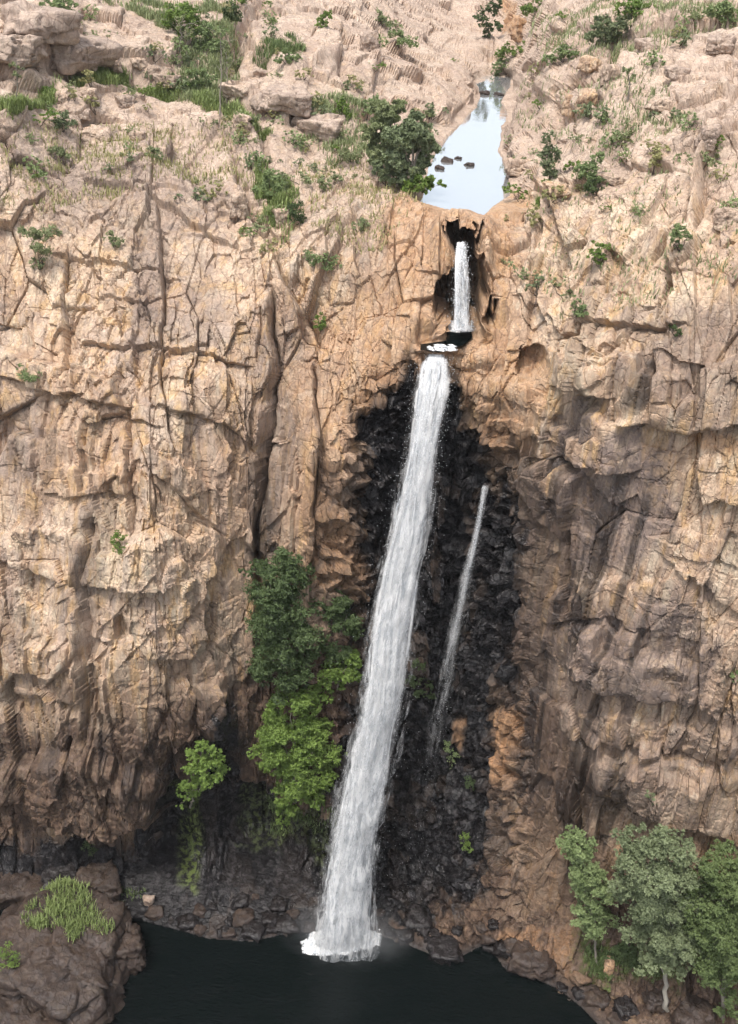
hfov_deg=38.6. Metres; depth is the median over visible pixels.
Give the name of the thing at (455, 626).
waterfall
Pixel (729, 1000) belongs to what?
bank bush
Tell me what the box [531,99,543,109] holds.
bush
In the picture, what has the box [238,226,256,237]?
bush
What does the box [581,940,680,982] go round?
grass
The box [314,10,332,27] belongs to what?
shrub
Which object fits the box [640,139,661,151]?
bush
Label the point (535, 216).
bush
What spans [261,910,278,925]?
shore rock
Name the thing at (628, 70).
sapling
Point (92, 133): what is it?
boulder
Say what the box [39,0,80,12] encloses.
shrub
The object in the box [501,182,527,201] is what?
bush
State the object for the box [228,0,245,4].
bush
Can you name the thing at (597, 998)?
shore rock
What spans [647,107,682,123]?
bush
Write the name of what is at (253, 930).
shore rock
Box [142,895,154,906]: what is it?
stone
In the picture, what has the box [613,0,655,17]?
shrub
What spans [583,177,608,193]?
shrub
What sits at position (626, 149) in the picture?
bush
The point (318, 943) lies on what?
foam
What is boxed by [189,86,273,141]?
grass
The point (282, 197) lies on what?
grass
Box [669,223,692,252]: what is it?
shrub
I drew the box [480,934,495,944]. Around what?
shore rock
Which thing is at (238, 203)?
boulder
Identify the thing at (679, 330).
shrub
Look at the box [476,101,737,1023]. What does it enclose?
cliff
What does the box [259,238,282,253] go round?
bush
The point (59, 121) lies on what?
shrub
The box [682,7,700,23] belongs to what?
bush
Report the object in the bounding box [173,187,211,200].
bush
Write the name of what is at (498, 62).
shrub
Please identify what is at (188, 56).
bush
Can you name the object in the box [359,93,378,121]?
shrub
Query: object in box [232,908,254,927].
shore rock
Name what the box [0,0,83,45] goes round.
boulder
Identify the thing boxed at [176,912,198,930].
shore rock
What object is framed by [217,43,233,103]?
sapling
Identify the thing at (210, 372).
cliff
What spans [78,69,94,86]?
bush
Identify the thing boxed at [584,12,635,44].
shrub
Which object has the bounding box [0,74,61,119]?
grass
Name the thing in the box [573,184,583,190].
bush
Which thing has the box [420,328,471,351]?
ledge pool water
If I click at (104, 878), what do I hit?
boulder
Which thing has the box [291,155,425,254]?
grass
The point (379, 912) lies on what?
shore rock
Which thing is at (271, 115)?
bush
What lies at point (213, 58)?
grass
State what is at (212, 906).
shore rock
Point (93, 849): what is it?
shrub
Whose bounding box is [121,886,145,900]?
grass
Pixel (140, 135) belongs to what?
boulder
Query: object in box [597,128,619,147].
bush
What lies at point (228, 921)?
shore rock
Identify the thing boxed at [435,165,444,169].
stone
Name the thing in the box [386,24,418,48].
shrub
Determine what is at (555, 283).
bush
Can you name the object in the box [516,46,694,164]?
grass
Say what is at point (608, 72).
boulder
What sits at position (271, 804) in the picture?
grass
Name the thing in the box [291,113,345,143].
boulder
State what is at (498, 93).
stone
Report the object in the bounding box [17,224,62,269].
shrub
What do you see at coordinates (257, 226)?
bush
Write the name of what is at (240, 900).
shore rock
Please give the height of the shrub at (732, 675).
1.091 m
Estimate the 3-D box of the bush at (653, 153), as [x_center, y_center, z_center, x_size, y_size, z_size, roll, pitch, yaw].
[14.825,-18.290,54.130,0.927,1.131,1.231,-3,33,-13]
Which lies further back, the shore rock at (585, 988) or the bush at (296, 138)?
the shore rock at (585, 988)
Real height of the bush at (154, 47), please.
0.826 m
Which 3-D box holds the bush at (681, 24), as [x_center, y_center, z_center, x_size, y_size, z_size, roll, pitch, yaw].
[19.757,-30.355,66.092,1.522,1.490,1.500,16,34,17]
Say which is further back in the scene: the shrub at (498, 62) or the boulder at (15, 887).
the shrub at (498, 62)
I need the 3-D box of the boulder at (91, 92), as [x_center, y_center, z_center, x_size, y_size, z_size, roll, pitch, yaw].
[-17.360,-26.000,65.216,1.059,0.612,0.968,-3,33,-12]
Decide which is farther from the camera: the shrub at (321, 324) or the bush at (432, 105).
the bush at (432, 105)
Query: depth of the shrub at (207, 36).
73.81 m
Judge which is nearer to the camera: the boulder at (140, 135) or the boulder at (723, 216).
the boulder at (723, 216)
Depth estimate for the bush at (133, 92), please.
67.78 m
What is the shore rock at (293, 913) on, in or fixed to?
on the cliff at (210, 372)
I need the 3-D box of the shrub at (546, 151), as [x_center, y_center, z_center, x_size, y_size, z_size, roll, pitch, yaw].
[10.075,-19.974,58.790,1.498,2.832,1.417,5,32,0]
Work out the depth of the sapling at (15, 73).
61.25 m
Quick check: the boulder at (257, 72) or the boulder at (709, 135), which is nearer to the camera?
the boulder at (709, 135)
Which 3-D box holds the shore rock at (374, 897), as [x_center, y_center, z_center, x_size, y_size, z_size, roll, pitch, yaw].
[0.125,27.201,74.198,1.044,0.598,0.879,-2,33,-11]
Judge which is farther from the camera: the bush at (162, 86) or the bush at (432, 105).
the bush at (432, 105)
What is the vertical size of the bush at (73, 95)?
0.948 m
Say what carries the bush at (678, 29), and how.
on the plateau
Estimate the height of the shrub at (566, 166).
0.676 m
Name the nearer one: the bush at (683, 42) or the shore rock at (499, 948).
the bush at (683, 42)
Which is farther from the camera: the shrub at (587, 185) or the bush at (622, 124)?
the bush at (622, 124)
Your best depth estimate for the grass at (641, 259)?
51.67 m
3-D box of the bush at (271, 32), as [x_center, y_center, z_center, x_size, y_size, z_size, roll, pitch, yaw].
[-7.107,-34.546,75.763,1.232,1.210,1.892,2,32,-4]
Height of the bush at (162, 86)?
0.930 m
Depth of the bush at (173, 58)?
71.14 m
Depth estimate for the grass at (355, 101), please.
67.72 m
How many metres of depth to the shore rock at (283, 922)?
72.01 m
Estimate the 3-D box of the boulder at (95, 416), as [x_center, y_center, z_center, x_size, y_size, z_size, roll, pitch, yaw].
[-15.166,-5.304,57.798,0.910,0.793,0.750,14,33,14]
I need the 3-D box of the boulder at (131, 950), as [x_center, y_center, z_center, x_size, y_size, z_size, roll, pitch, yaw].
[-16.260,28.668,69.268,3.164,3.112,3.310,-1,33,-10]
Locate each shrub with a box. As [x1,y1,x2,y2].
[0,941,20,971]
[16,363,42,382]
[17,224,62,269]
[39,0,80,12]
[47,145,71,158]
[51,109,77,132]
[80,840,98,855]
[101,230,124,247]
[109,529,127,554]
[144,146,165,160]
[161,1,207,40]
[185,61,218,87]
[192,19,229,54]
[221,1,242,21]
[252,168,285,197]
[273,47,302,63]
[287,200,306,224]
[302,249,341,270]
[313,312,326,331]
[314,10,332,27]
[317,171,342,190]
[332,96,355,120]
[337,146,360,163]
[351,217,369,231]
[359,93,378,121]
[375,7,393,26]
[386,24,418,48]
[443,740,459,768]
[459,831,472,852]
[464,775,475,791]
[472,0,503,37]
[490,57,509,75]
[493,40,524,57]
[519,0,541,16]
[536,129,561,180]
[541,44,579,65]
[563,160,580,170]
[569,295,588,316]
[571,151,610,185]
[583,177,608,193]
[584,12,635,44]
[586,240,610,264]
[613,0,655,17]
[645,789,656,805]
[668,324,682,336]
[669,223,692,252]
[701,0,737,27]
[730,668,737,684]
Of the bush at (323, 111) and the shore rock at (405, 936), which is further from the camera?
the shore rock at (405, 936)
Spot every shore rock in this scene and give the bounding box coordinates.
[144,905,163,920]
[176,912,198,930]
[193,903,205,917]
[194,924,207,936]
[208,902,217,910]
[216,925,228,938]
[221,927,235,937]
[224,916,232,926]
[230,892,248,909]
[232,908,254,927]
[241,920,264,942]
[251,893,259,899]
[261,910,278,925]
[265,924,277,933]
[269,897,286,912]
[274,895,283,902]
[275,913,300,934]
[286,908,299,919]
[366,891,376,902]
[375,908,385,916]
[384,924,394,936]
[393,928,413,946]
[402,902,432,929]
[414,927,430,935]
[423,927,442,942]
[451,925,462,936]
[475,920,486,932]
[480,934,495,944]
[482,944,492,952]
[487,919,498,930]
[491,939,511,958]
[504,937,516,953]
[556,981,567,993]
[569,971,592,985]
[571,985,584,1000]
[579,984,595,999]
[583,985,610,1010]
[606,1012,621,1023]
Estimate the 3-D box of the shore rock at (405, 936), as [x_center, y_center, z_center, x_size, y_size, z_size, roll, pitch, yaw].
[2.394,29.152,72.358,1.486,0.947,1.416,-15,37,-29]
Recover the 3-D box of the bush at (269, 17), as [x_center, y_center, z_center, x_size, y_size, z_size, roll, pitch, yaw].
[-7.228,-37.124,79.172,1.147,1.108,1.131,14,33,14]
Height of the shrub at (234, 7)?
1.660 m
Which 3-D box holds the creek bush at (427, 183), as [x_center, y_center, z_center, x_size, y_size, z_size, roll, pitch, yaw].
[3.172,-18.937,61.555,2.800,1.780,1.391,5,32,0]
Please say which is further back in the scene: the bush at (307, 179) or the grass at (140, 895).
the grass at (140, 895)
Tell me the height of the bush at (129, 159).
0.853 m
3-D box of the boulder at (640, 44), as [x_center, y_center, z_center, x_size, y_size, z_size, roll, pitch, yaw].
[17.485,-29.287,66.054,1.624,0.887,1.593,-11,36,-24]
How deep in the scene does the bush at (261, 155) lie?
63.77 m
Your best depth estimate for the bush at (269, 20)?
79.05 m
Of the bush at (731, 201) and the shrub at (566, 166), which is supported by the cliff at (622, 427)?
the bush at (731, 201)
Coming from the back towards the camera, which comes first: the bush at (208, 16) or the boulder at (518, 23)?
the boulder at (518, 23)
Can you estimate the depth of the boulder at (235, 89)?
68.73 m
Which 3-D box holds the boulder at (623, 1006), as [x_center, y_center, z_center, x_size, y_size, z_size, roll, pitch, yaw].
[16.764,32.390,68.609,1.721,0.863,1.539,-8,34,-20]
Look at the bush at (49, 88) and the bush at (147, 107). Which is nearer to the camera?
the bush at (49, 88)
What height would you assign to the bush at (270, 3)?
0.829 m
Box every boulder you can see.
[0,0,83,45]
[0,33,50,68]
[0,871,42,909]
[0,881,130,1023]
[0,995,63,1023]
[41,862,75,890]
[50,35,122,74]
[53,87,69,104]
[71,859,121,900]
[78,108,92,121]
[79,124,112,146]
[80,87,97,98]
[84,408,101,423]
[108,59,122,73]
[114,916,146,975]
[115,94,136,108]
[129,130,146,140]
[130,57,147,70]
[147,65,160,80]
[152,73,181,87]
[219,80,248,98]
[228,191,249,218]
[232,113,251,133]
[249,83,313,117]
[253,67,266,77]
[274,208,288,227]
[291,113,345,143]
[359,30,378,51]
[426,934,464,965]
[504,156,532,176]
[507,939,556,981]
[510,15,526,42]
[542,181,571,197]
[560,93,573,117]
[574,88,597,113]
[576,55,601,72]
[599,64,620,88]
[602,173,623,186]
[603,955,614,975]
[612,995,639,1021]
[634,37,659,51]
[641,985,670,1012]
[643,96,672,111]
[664,64,690,80]
[670,990,715,1023]
[694,124,721,151]
[706,32,736,53]
[713,206,737,230]
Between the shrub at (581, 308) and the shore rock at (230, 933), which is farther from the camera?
the shore rock at (230, 933)
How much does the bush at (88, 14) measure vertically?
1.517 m
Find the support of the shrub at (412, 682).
on the gorge wall
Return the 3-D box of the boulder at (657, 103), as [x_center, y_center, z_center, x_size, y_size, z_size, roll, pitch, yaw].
[15.713,-22.239,57.318,1.427,0.764,1.224,5,32,0]
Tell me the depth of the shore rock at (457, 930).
71.76 m
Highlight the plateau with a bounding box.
[0,0,737,209]
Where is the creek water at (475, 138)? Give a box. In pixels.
[421,75,510,214]
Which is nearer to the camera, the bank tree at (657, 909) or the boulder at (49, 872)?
the bank tree at (657, 909)
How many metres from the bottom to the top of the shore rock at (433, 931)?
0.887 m
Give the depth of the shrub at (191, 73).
68.91 m
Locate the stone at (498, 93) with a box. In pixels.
[493,91,503,95]
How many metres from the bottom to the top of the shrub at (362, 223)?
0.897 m
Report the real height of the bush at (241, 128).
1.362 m
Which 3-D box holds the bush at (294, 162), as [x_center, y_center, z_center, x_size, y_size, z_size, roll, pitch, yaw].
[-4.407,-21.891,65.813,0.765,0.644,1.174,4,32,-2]
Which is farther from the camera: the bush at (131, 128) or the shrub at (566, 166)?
the bush at (131, 128)
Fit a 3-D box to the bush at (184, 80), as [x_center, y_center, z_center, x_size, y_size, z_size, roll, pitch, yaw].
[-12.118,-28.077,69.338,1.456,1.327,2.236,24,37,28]
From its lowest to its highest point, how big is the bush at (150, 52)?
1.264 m
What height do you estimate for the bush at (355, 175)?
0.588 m
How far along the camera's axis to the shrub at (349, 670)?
65.74 m
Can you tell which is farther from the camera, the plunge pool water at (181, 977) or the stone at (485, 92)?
the stone at (485, 92)
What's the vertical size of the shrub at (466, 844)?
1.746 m
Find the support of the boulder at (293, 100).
on the plateau
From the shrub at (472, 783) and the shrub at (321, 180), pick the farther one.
the shrub at (472, 783)
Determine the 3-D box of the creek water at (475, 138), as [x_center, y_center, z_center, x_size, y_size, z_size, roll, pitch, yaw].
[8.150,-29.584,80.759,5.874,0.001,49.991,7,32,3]
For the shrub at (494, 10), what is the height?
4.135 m
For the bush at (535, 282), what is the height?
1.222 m
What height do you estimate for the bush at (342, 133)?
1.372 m
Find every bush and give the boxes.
[22,155,51,179]
[24,132,39,144]
[32,108,58,126]
[41,85,56,92]
[45,101,57,111]
[61,80,76,90]
[67,89,77,100]
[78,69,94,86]
[80,95,99,114]
[82,4,98,22]
[83,29,117,37]
[102,163,113,171]
[115,82,136,96]
[119,151,137,163]
[123,139,136,150]
[124,123,141,132]
[136,83,155,96]
[142,44,166,62]
[142,103,151,111]
[152,41,163,53]
[156,81,170,87]
[163,54,182,67]
[167,36,189,56]
[169,77,198,91]
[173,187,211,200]
[182,53,200,61]
[191,115,231,130]
[198,12,212,19]
[198,179,227,198]
[220,2,232,13]
[225,108,283,131]
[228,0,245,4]
[229,134,246,146]
[230,128,247,144]
[235,121,250,138]
[237,213,271,236]
[238,154,261,170]
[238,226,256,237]
[244,151,267,165]
[249,150,263,160]
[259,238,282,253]
[262,0,272,7]
[262,17,275,25]
[262,24,278,36]
[265,110,279,119]
[266,10,280,23]
[266,69,281,76]
[267,155,282,163]
[270,204,289,218]
[272,172,294,188]
[274,169,331,184]
[282,130,306,147]
[292,157,304,164]
[294,67,313,79]
[294,134,312,150]
[306,163,326,170]
[310,90,323,105]
[310,105,330,114]
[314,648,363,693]
[338,128,348,137]
[339,172,368,178]
[343,80,362,91]
[346,74,364,91]
[369,61,385,71]
[371,159,408,187]
[378,34,389,47]
[393,20,403,28]
[400,174,446,195]
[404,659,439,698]
[409,106,434,116]
[425,102,449,120]
[426,107,438,118]
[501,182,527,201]
[508,261,551,280]
[524,169,535,179]
[525,274,550,296]
[526,203,542,226]
[527,63,538,73]
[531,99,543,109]
[541,185,566,207]
[541,275,572,301]
[555,11,574,18]
[567,132,592,142]
[571,105,599,117]
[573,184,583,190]
[576,101,608,119]
[592,104,614,119]
[594,110,611,124]
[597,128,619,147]
[598,203,611,211]
[604,937,642,968]
[612,125,635,150]
[614,146,630,166]
[618,152,630,162]
[621,117,639,125]
[629,206,642,215]
[632,203,650,216]
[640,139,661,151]
[642,50,665,71]
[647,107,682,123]
[647,144,673,174]
[648,144,663,161]
[669,32,691,46]
[670,27,682,38]
[674,15,696,36]
[675,111,701,131]
[676,146,721,169]
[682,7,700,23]
[684,7,703,24]
[709,168,730,182]
[710,134,724,152]
[712,986,737,1023]
[720,198,737,208]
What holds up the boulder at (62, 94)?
on the plateau
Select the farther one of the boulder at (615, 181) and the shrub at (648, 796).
the shrub at (648, 796)
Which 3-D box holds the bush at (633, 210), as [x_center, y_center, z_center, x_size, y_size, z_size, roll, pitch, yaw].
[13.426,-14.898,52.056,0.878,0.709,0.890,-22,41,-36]
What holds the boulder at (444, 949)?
in the plunge pool water at (181, 977)
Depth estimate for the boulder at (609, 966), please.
68.50 m
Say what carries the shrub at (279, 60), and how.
on the plateau
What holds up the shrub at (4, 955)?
on the boulder at (55, 974)
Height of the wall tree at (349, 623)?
6.296 m
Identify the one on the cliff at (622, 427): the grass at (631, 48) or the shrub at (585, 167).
the shrub at (585, 167)
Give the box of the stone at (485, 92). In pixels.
[479,90,489,94]
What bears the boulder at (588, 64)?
on the plateau
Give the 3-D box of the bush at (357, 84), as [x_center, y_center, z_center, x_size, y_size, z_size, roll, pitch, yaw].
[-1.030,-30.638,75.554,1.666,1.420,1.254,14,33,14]
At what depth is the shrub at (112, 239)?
58.96 m
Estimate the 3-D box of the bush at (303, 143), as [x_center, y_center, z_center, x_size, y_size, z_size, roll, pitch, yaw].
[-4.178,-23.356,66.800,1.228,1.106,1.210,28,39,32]
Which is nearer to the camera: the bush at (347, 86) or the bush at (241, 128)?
the bush at (241, 128)
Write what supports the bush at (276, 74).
on the plateau
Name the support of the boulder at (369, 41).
on the plateau
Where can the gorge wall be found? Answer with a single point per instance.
(439, 875)
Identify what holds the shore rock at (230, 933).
on the cliff at (210, 372)
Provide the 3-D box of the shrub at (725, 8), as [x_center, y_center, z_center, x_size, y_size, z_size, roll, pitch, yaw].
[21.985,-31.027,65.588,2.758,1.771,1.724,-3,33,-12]
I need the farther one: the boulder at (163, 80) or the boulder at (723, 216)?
the boulder at (163, 80)
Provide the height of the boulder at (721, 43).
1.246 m
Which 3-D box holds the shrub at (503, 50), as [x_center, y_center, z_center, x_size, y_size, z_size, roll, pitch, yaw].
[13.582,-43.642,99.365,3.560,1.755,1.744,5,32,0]
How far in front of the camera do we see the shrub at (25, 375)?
58.51 m
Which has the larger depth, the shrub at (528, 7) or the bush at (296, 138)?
the shrub at (528, 7)
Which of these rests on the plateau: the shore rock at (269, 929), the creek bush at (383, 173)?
the creek bush at (383, 173)
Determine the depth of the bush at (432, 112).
77.55 m
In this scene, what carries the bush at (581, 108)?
on the plateau
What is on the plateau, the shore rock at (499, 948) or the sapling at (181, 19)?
the sapling at (181, 19)
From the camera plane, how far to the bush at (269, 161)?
65.35 m
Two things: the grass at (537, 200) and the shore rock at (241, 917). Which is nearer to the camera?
the grass at (537, 200)
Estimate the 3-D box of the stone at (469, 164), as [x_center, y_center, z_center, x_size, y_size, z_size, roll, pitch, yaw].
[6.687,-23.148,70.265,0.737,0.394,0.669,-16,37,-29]
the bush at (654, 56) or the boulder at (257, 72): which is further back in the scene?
the boulder at (257, 72)
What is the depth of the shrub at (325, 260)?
58.46 m
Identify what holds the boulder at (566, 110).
on the plateau
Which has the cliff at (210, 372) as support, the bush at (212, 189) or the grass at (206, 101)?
the bush at (212, 189)
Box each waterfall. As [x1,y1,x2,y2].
[309,353,459,938]
[410,487,483,838]
[445,241,475,330]
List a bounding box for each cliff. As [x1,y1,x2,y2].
[0,96,444,941]
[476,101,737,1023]
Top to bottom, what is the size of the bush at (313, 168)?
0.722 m
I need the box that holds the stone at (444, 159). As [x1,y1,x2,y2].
[441,156,453,162]
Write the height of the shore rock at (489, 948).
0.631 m
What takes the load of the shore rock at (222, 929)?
on the cliff at (210, 372)
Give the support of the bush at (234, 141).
on the cliff at (210, 372)
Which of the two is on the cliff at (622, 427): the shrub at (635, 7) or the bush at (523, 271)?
the bush at (523, 271)
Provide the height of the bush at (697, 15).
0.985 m
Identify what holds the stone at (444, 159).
in the creek water at (475, 138)
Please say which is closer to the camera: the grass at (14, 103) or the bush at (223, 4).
the grass at (14, 103)
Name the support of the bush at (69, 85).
on the plateau
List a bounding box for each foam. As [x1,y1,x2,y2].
[300,929,380,955]
[427,344,457,351]
[448,320,473,332]
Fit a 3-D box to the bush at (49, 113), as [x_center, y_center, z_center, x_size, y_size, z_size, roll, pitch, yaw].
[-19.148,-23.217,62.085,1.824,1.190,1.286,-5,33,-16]
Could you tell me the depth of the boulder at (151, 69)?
70.08 m
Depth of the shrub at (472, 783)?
71.79 m
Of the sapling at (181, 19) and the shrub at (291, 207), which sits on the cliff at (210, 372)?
the shrub at (291, 207)
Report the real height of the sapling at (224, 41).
5.172 m
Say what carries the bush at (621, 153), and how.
on the cliff at (622, 427)
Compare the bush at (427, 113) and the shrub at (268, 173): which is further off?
the bush at (427, 113)
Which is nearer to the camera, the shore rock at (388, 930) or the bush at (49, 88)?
the bush at (49, 88)
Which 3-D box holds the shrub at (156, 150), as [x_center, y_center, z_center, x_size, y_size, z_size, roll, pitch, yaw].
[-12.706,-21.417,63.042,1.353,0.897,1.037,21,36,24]
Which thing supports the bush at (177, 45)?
on the plateau
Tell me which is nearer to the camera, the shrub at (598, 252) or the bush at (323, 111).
the shrub at (598, 252)
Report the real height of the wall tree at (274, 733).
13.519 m
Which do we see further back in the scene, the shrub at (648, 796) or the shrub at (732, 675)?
the shrub at (648, 796)
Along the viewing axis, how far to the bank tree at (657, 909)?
59.27 m
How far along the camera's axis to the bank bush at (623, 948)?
67.58 m
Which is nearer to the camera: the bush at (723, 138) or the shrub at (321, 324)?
the bush at (723, 138)
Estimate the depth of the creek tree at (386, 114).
61.57 m
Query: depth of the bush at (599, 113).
59.90 m
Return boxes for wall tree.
[238,545,329,704]
[246,684,347,828]
[316,585,364,667]
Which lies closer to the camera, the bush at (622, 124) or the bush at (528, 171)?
the bush at (622, 124)
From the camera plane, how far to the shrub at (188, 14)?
73.16 m
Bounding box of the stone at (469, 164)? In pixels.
[464,162,474,166]
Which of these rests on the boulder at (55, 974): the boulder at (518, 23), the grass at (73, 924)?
the grass at (73, 924)
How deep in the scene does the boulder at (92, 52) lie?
66.16 m
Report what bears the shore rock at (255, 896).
on the cliff at (210, 372)
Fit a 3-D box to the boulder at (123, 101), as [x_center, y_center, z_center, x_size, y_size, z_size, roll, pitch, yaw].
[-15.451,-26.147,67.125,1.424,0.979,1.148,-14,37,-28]
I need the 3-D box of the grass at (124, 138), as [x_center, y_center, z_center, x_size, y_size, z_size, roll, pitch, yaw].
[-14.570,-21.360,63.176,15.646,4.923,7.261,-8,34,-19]
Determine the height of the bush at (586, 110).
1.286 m
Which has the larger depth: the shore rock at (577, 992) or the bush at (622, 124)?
the shore rock at (577, 992)
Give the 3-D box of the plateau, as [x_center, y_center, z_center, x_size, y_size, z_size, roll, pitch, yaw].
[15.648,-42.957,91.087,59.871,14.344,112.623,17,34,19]
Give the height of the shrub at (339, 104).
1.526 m
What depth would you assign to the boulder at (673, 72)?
59.26 m
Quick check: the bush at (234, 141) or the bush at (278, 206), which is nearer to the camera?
the bush at (278, 206)
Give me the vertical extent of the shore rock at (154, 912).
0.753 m
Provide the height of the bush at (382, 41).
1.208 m
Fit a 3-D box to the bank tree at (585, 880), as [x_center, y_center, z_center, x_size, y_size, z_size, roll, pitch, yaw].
[13.413,24.520,65.805,5.326,13.763,2.996,5,32,0]
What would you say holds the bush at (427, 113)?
on the plateau
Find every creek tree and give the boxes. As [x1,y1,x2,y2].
[359,98,407,176]
[380,108,441,189]
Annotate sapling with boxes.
[8,60,27,95]
[161,15,204,52]
[173,22,194,52]
[175,739,230,809]
[211,27,231,115]
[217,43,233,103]
[619,65,643,101]
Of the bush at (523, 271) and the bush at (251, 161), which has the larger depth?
the bush at (251, 161)
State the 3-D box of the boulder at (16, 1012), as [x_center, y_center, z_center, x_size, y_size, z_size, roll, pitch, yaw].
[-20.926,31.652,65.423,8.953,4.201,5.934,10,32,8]
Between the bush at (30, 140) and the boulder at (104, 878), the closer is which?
the bush at (30, 140)
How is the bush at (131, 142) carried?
on the cliff at (210, 372)
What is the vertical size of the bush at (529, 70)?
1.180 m
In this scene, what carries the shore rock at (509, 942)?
on the cliff at (622, 427)
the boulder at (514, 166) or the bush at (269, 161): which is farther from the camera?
the boulder at (514, 166)
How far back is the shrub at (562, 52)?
72.37 m
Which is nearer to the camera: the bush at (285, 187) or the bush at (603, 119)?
the bush at (603, 119)
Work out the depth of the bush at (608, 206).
53.31 m
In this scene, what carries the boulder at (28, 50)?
on the plateau
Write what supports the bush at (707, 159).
on the cliff at (622, 427)
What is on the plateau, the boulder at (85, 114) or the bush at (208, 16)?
the bush at (208, 16)
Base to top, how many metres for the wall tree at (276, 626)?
12.598 m
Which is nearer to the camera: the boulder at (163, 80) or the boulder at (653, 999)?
the boulder at (653, 999)
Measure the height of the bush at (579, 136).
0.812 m
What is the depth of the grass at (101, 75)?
69.53 m
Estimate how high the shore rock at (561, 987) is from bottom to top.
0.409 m
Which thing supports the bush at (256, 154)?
on the cliff at (210, 372)
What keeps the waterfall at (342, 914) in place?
attached to the gorge wall
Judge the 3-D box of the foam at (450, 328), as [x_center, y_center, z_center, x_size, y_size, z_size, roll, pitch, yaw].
[5.035,-10.514,59.309,1.941,0.072,2.085,5,32,0]
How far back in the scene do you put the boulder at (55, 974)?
65.75 m
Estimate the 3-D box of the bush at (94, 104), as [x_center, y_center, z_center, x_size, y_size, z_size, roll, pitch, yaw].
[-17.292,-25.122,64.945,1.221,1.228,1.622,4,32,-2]
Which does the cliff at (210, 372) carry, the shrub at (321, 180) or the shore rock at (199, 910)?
the shore rock at (199, 910)
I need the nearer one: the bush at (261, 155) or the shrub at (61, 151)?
the shrub at (61, 151)
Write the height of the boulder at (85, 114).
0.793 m
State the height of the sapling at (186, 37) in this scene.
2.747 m
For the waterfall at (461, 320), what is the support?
attached to the gorge wall
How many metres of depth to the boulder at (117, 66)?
69.13 m
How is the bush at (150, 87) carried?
on the plateau
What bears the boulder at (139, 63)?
on the plateau
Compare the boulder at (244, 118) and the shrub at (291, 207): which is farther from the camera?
the boulder at (244, 118)
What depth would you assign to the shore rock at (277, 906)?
73.04 m
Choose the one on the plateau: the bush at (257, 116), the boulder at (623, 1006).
the bush at (257, 116)
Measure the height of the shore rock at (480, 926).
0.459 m
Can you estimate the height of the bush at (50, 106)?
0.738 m
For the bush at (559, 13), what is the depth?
84.21 m
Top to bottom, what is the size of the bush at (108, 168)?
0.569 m
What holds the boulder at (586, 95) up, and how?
on the plateau
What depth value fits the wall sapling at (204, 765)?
65.21 m
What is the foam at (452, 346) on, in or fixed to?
on the ledge pool water at (457, 339)
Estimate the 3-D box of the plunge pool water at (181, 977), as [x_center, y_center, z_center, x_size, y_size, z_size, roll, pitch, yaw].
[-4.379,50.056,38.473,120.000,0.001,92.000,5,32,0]
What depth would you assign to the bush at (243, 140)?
64.64 m
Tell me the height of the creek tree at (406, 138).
4.575 m
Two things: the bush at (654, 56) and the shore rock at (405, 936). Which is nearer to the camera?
the bush at (654, 56)
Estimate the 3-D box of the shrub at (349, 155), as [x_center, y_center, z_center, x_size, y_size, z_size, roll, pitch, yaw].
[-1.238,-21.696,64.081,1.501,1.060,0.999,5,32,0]
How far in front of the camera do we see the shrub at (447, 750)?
72.58 m
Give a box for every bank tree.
[555,824,622,963]
[606,821,709,1012]
[675,838,737,1019]
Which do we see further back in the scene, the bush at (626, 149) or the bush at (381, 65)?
the bush at (381, 65)
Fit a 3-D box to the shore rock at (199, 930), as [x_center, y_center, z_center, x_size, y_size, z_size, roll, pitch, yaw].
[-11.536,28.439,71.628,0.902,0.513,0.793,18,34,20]
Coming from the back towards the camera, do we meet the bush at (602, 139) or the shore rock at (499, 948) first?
the shore rock at (499, 948)
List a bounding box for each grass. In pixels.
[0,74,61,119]
[0,108,254,215]
[20,875,114,941]
[68,63,182,102]
[103,0,241,108]
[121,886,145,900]
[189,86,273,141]
[250,31,307,75]
[250,155,304,243]
[266,795,338,836]
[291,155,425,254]
[304,88,378,168]
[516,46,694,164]
[522,155,737,318]
[528,0,737,63]
[533,192,544,206]
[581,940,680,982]
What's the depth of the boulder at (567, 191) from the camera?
56.64 m
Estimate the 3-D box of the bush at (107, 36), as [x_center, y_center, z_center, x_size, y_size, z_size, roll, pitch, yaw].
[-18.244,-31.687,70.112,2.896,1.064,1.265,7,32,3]
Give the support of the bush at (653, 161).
on the cliff at (622, 427)
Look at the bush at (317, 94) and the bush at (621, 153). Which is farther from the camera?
the bush at (317, 94)
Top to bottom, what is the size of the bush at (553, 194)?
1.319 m
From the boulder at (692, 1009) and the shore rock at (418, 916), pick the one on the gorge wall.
the shore rock at (418, 916)
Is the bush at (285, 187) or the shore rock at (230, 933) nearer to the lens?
the bush at (285, 187)
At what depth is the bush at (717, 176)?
51.69 m
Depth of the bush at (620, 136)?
57.78 m
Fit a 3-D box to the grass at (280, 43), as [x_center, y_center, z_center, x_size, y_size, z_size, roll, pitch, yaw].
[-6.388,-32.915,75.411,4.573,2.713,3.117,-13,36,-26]
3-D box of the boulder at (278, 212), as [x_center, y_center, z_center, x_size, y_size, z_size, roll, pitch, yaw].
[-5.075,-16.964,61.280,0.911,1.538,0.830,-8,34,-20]
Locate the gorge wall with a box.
[294,208,519,954]
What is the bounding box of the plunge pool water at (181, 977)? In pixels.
[0,907,596,1023]
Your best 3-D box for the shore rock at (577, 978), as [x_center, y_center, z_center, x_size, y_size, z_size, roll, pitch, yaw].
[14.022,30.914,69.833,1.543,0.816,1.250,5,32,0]
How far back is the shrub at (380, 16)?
93.29 m
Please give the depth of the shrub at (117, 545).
58.14 m
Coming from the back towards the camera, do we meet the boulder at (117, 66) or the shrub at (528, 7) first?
the shrub at (528, 7)

